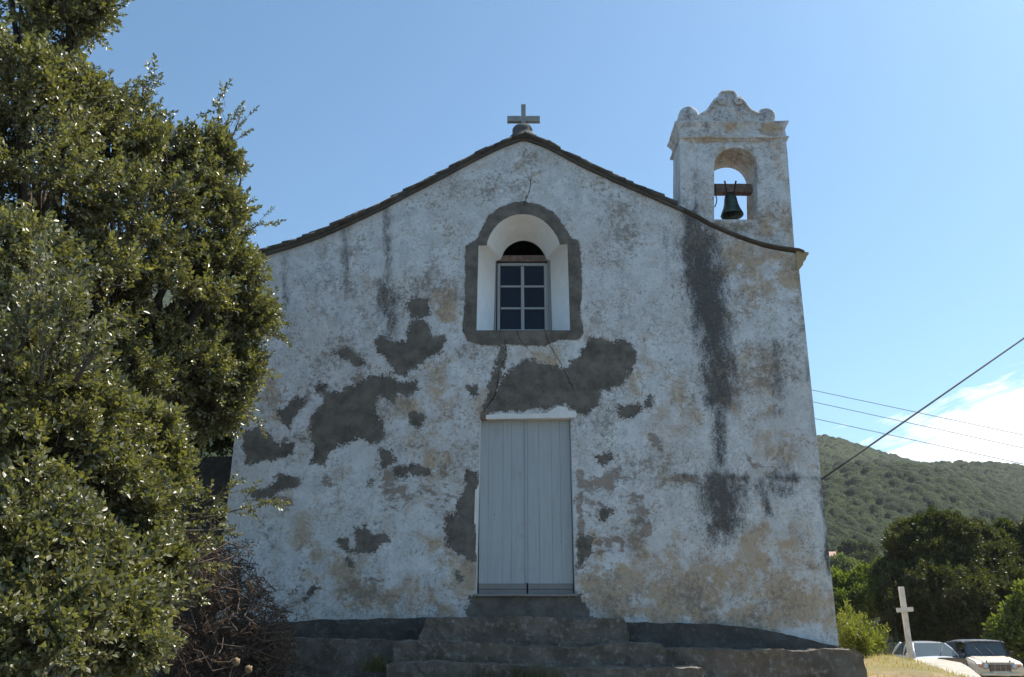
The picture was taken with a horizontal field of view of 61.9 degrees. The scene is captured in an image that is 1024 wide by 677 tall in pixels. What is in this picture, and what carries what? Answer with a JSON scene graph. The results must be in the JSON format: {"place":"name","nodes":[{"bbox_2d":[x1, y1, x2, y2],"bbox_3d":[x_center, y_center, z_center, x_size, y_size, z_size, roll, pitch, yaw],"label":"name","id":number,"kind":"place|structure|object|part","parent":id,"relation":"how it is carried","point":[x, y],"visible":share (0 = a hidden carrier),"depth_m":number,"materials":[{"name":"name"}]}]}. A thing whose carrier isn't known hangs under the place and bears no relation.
{"place":"outdoors","nodes":[
{"label":"outdoors","id":0,"kind":"place"},
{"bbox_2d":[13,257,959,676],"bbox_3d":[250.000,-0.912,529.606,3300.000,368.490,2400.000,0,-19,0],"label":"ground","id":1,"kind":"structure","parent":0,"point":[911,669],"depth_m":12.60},
{"bbox_2d":[46,455,232,667],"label":"retaining wall","id":2,"kind":"structure","parent":1,"relation":"on","point":[217,468],"depth_m":13.88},
{"bbox_2d":[0,223,290,676],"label":"holm oak bush","id":3,"kind":"object","parent":1,"relation":"on","point":[85,580],"visible":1,"depth_m":5.47,"materials":[{"name":"green plant"}]},
{"bbox_2d":[0,0,292,676],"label":"holm oak","id":4,"kind":"object","parent":1,"relation":"on","point":[195,167],"visible":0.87,"depth_m":8.77,"materials":[{"name":"green plant"}]},
{"bbox_2d":[165,348,234,455],"bbox_3d":[-6.632,1.351,17.102,4.130,3.620,3.356,0,-19,0],"label":"shade tree","id":5,"kind":"object","parent":1,"relation":"on","point":[219,445],"visible":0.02,"depth_m":15.80,"materials":[{"name":"green plant"}]},
{"bbox_2d":[138,518,314,676],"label":"dead bush","id":6,"kind":"object","parent":1,"relation":"on","point":[264,656],"visible":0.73,"depth_m":9.29,"materials":[{"name":"brown plant"}]},
{"bbox_2d":[229,658,239,676],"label":"seed head","id":7,"kind":"object","parent":1,"relation":"on","point":[235,661],"visible":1,"depth_m":6.72},
{"bbox_2d":[242,665,251,676],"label":"seed head","id":8,"kind":"object","parent":1,"relation":"on","point":[248,668],"visible":1,"depth_m":6.70},
{"bbox_2d":[204,90,867,676],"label":"church","id":9,"kind":"structure","parent":1,"relation":"on","point":[524,370],"depth_m":12.32,"materials":[{"name":"white paint"}]},
{"bbox_2d":[494,255,551,329],"bbox_3d":[0.179,-0.669,13.471,0.977,1.346,0.169,0,-19,0],"label":"window","id":10,"kind":"structure","parent":9,"relation":"in","point":[526,304],"depth_m":13.44,"materials":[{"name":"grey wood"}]},
{"bbox_2d":[473,406,576,596],"bbox_3d":[0.199,2.257,12.004,1.474,2.643,0.288,0,-19,0],"label":"door","id":11,"kind":"structure","parent":9,"relation":"in","point":[525,486],"depth_m":11.98,"materials":[{"name":"grey wood"}]},
{"bbox_2d":[714,181,751,218],"bbox_3d":[3.569,-2.251,13.866,0.662,0.609,0.364,0,-19,0],"label":"church bell","id":12,"kind":"object","parent":9,"relation":"hanging from","point":[731,207],"visible":0.95,"depth_m":13.85,"materials":[{"name":"green metal"}]},
{"bbox_2d":[821,337,1023,479],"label":"supply cable","id":13,"kind":"object","parent":9,"relation":"attached to","point":[904,421],"visible":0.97,"depth_m":13.12,"materials":[{"name":"rubber"}]},
{"bbox_2d":[384,616,704,676],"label":"stone steps","id":14,"kind":"structure","parent":1,"relation":"on","point":[595,647],"depth_m":10.43,"materials":[{"name":"grey stone"}]},
{"bbox_2d":[348,650,579,676],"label":"step weeds","id":15,"kind":"object","parent":14,"relation":"on","point":[378,668],"visible":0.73,"depth_m":10.21,"materials":[{"name":"green plant"}]},
{"bbox_2d":[830,549,863,572],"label":"hillside tree","id":16,"kind":"object","parent":1,"relation":"on","point":[841,561],"visible":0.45,"depth_m":177.97,"materials":[{"name":"green plant"}]},
{"bbox_2d":[835,538,861,556],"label":"hillside tree","id":17,"kind":"object","parent":1,"relation":"on","point":[849,546],"visible":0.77,"depth_m":193.90,"materials":[{"name":"green plant"}]},
{"bbox_2d":[831,556,890,632],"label":"broadleaf tree","id":18,"kind":"object","parent":1,"relation":"on","point":[854,585],"visible":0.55,"depth_m":42.44,"materials":[{"name":"green plant"}]},
{"bbox_2d":[836,597,891,657],"bbox_3d":[6.000,5.057,14.830,0.864,1.094,1.510,-15,-24,37],"label":"leafy bush","id":19,"kind":"object","parent":1,"relation":"on","point":[855,638],"visible":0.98,"depth_m":14.57,"materials":[{"name":"green plant"}]},
{"bbox_2d":[848,549,880,565],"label":"hillside tree","id":20,"kind":"object","parent":1,"relation":"on","point":[866,556],"visible":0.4,"depth_m":185.58,"materials":[{"name":"green plant"}]},
{"bbox_2d":[857,538,879,555],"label":"hillside tree","id":21,"kind":"object","parent":1,"relation":"on","point":[869,546],"visible":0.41,"depth_m":193.78,"materials":[{"name":"green plant"}]},
{"bbox_2d":[896,587,914,661],"bbox_3d":[6.997,5.117,15.136,0.294,1.379,0.117,0,-19,0],"label":"leaning cross","id":22,"kind":"object","parent":1,"relation":"on","point":[904,609],"visible":0.8,"depth_m":15.17,"materials":[{"name":"paint"}]},
{"bbox_2d":[813,390,1022,434],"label":"overhead wire","id":23,"kind":"object","parent":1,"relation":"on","point":[921,413],"visible":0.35,"depth_m":56.98,"materials":[{"name":"metal"}]},
{"bbox_2d":[815,418,1022,463],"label":"overhead wire","id":24,"kind":"object","parent":1,"relation":"on","point":[921,441],"visible":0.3,"depth_m":56.12,"materials":[{"name":"metal"}]},
{"bbox_2d":[815,402,1022,447],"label":"overhead wire","id":25,"kind":"object","parent":1,"relation":"on","point":[921,425],"visible":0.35,"depth_m":56.75,"materials":[{"name":"metal"}]},
{"bbox_2d":[817,434,1023,676],"bbox_3d":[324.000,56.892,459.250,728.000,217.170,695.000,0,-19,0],"label":"maquis","id":26,"kind":"object","parent":1,"relation":"on","point":[870,494],"visible":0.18,"depth_m":314.93,"materials":[{"name":"green plant"}]},
{"bbox_2d":[892,641,969,667],"bbox_3d":[15.353,11.868,31.304,2.020,1.455,3.830,-2,-19,6],"label":"hatchback","id":27,"kind":"object","parent":1,"relation":"on","point":[929,649],"visible":0.2,"depth_m":31.09,"materials":[{"name":"metal"}]},
{"bbox_3d":[14.800,11.823,32.536,0.211,0.420,1.100,-2,-19,6],"label":"side window","id":28,"kind":"part","parent":27,"relation":"part of","materials":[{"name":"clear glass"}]},
{"bbox_2d":[862,504,1005,648],"bbox_3d":[20.254,12.262,41.131,6.320,8.637,6.862,0,-19,0],"label":"broadleaf tree","id":29,"kind":"object","parent":1,"relation":"on","point":[932,553],"visible":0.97,"depth_m":40.00,"materials":[{"name":"green plant"}]},
{"bbox_2d":[914,658,979,676],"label":"concrete slab","id":30,"kind":"structure","parent":1,"relation":"on","point":[955,666],"depth_m":15.22,"materials":[{"name":"white concrete"}]},
{"bbox_2d":[938,657,967,665],"bbox_3d":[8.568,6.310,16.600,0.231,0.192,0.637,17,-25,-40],"label":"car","id":31,"kind":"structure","parent":30,"relation":"on","point":[962,661],"depth_m":16.45,"materials":[{"name":"white metal"}]},
{"bbox_2d":[946,639,1023,676],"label":"open jeep","id":32,"kind":"object","parent":1,"relation":"on","point":[986,657],"visible":0.91,"depth_m":29.62,"materials":[{"name":"white metal"}]},
{"bbox_2d":[974,516,1023,655],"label":"broadleaf tree","id":33,"kind":"object","parent":1,"relation":"on","point":[1003,540],"visible":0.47,"depth_m":42.53,"materials":[{"name":"green plant"}]},
{"bbox_2d":[981,578,1023,662],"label":"broadleaf tree","id":34,"kind":"object","parent":1,"relation":"on","point":[1005,624],"visible":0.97,"depth_m":34.69,"materials":[{"name":"green plant"}]},
{"bbox_2d":[0,0,1023,464],"label":"sky","id":35,"kind":"structure","parent":0,"point":[905,128],"materials":[{"name":"blue"}]},
{"bbox_2d":[863,652,973,676],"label":"dry grass","id":36,"kind":"structure","parent":0,"point":[915,663],"depth_m":12.94,"materials":[{"name":"plant"}]}
]}

